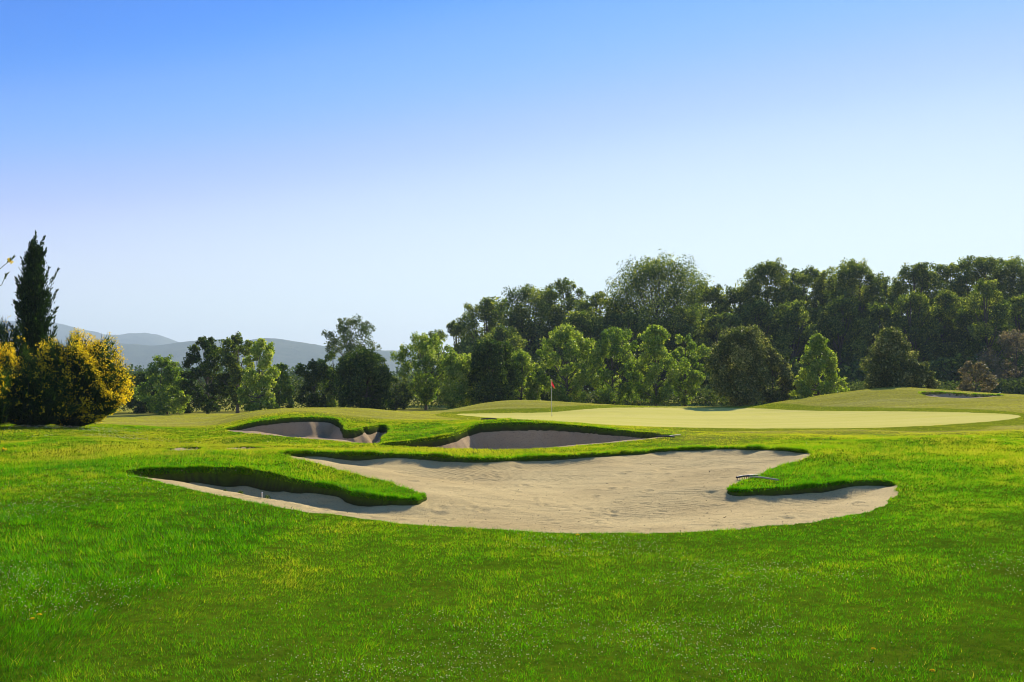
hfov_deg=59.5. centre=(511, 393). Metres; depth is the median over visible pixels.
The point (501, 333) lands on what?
oak tree
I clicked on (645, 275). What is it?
oak tree
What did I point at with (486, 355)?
leafy tree
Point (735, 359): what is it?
leafy tree
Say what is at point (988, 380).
bush
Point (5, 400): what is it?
broom bush
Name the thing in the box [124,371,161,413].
leafy tree
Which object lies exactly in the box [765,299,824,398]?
oak tree
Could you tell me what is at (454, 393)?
leafy tree
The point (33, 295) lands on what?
cypress tree
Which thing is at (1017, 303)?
oak tree
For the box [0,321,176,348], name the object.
hills
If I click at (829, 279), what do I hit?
oak tree
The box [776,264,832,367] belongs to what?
oak tree
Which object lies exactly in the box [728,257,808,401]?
oak tree
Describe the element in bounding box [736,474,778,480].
bunker rake
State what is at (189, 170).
sky
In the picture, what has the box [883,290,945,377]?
oak tree
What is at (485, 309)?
oak tree
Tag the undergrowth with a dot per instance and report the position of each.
(713, 399)
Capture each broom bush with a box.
[0,315,37,422]
[0,342,24,425]
[0,362,19,419]
[0,362,81,426]
[18,327,135,427]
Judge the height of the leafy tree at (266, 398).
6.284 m
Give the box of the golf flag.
[551,379,554,407]
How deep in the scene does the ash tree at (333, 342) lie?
79.25 m
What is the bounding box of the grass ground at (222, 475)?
[0,387,1023,681]
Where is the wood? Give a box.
[112,363,442,399]
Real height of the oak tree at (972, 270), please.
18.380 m
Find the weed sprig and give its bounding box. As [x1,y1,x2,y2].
[0,405,8,453]
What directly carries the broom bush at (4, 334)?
on the grass ground at (222, 475)
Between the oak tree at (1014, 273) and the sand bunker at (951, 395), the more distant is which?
the oak tree at (1014, 273)
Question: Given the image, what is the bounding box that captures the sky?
[0,0,1023,361]
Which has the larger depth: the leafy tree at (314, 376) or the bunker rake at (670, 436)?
the leafy tree at (314, 376)
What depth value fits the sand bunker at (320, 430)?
32.20 m
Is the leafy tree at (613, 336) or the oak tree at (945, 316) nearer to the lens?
the leafy tree at (613, 336)
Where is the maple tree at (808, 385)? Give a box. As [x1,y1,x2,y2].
[789,333,849,397]
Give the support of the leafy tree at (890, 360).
on the grass ground at (222, 475)
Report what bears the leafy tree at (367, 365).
on the grass ground at (222, 475)
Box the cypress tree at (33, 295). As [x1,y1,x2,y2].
[8,230,60,366]
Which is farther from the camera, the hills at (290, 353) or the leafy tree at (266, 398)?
the hills at (290, 353)
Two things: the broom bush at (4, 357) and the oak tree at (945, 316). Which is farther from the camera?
the oak tree at (945, 316)
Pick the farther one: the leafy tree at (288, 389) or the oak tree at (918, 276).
the oak tree at (918, 276)
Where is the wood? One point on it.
(288, 371)
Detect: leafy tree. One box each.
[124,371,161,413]
[132,354,192,414]
[171,370,204,412]
[179,335,233,413]
[214,331,254,412]
[236,338,280,411]
[271,362,294,408]
[294,358,336,407]
[317,351,345,406]
[328,345,397,410]
[383,375,414,409]
[389,331,453,409]
[438,350,489,408]
[461,337,524,402]
[499,349,543,400]
[534,322,595,402]
[534,357,560,400]
[586,325,642,404]
[626,324,691,405]
[667,332,711,405]
[701,323,775,405]
[756,347,797,402]
[859,326,920,388]
[905,361,940,388]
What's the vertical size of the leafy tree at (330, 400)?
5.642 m
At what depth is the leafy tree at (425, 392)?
71.51 m
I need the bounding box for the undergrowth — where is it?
[118,372,1023,412]
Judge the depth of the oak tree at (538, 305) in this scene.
114.15 m
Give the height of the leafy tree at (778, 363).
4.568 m
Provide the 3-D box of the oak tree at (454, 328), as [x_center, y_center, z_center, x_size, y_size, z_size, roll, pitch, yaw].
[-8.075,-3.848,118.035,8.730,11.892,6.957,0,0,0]
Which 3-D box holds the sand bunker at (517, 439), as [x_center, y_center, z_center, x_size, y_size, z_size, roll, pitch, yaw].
[0.485,1.525,25.909,8.360,1.192,5.534,0,0,-41]
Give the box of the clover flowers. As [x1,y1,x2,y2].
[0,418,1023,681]
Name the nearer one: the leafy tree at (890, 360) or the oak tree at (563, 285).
the leafy tree at (890, 360)
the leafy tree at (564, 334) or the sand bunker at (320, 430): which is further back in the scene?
the leafy tree at (564, 334)
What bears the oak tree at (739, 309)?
on the grass ground at (222, 475)
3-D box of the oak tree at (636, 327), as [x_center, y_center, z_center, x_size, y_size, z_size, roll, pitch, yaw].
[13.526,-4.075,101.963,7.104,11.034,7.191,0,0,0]
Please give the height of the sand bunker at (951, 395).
0.607 m
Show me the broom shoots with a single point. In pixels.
(10, 260)
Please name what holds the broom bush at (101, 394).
on the grass ground at (222, 475)
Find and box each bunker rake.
[656,434,680,438]
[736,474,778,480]
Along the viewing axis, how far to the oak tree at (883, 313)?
100.94 m
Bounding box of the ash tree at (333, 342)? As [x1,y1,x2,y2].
[321,314,381,407]
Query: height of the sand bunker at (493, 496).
0.698 m
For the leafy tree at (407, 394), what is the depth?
83.63 m
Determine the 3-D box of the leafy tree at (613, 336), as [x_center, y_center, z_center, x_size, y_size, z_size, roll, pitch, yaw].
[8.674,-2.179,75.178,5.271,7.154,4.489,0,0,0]
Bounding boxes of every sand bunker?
[136,448,897,533]
[227,422,385,442]
[435,430,661,449]
[925,393,1001,397]
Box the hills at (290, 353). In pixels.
[64,338,1000,392]
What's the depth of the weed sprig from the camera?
13.49 m
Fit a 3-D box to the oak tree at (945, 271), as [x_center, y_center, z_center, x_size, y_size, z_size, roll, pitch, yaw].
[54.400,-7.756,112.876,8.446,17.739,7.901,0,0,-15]
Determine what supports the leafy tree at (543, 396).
on the grass ground at (222, 475)
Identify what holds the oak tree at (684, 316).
on the grass ground at (222, 475)
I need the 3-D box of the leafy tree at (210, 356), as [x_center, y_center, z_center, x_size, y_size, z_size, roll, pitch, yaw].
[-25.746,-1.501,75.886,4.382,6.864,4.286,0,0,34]
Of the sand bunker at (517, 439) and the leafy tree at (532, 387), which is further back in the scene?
the leafy tree at (532, 387)
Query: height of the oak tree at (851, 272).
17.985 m
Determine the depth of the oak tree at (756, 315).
101.19 m
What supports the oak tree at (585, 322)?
on the grass ground at (222, 475)
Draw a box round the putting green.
[457,407,1020,428]
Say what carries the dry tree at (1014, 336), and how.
on the grass ground at (222, 475)
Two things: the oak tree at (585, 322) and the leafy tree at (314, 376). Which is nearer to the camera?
the leafy tree at (314, 376)
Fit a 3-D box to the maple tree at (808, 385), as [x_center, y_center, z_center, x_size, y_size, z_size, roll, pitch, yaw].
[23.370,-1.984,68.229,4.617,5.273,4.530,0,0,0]
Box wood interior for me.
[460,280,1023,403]
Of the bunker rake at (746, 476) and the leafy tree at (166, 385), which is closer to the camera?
the bunker rake at (746, 476)
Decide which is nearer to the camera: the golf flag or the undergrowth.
the golf flag
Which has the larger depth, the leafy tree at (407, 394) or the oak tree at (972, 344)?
the oak tree at (972, 344)
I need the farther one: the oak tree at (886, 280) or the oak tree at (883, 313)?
the oak tree at (886, 280)
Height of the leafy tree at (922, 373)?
2.379 m
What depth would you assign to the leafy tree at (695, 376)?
77.60 m
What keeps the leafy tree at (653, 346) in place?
on the grass ground at (222, 475)
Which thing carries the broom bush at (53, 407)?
on the grass ground at (222, 475)
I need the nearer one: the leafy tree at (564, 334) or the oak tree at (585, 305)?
the leafy tree at (564, 334)
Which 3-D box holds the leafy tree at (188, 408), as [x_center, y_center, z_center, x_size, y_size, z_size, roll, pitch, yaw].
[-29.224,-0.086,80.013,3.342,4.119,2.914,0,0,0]
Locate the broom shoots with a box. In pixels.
[0,255,15,285]
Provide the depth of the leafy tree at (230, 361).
74.39 m
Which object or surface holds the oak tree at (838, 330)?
on the grass ground at (222, 475)
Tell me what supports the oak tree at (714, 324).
on the grass ground at (222, 475)
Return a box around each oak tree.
[428,320,477,402]
[453,296,522,374]
[479,324,533,386]
[501,283,560,379]
[544,277,598,350]
[553,310,610,402]
[555,291,622,402]
[590,249,728,360]
[601,310,645,402]
[643,303,714,403]
[688,280,730,401]
[701,312,741,401]
[708,284,761,326]
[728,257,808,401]
[737,299,789,402]
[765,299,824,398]
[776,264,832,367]
[804,271,854,361]
[806,294,872,382]
[819,257,898,346]
[847,302,904,379]
[873,276,908,327]
[880,261,958,356]
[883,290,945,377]
[917,262,987,326]
[917,288,979,385]
[944,255,1015,352]
[951,278,1023,387]
[982,255,1023,393]
[991,293,1023,393]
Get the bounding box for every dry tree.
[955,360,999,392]
[976,329,1023,393]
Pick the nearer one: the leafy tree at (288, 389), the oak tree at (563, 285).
the leafy tree at (288, 389)
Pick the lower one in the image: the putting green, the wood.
the putting green
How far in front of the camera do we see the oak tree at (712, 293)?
111.96 m

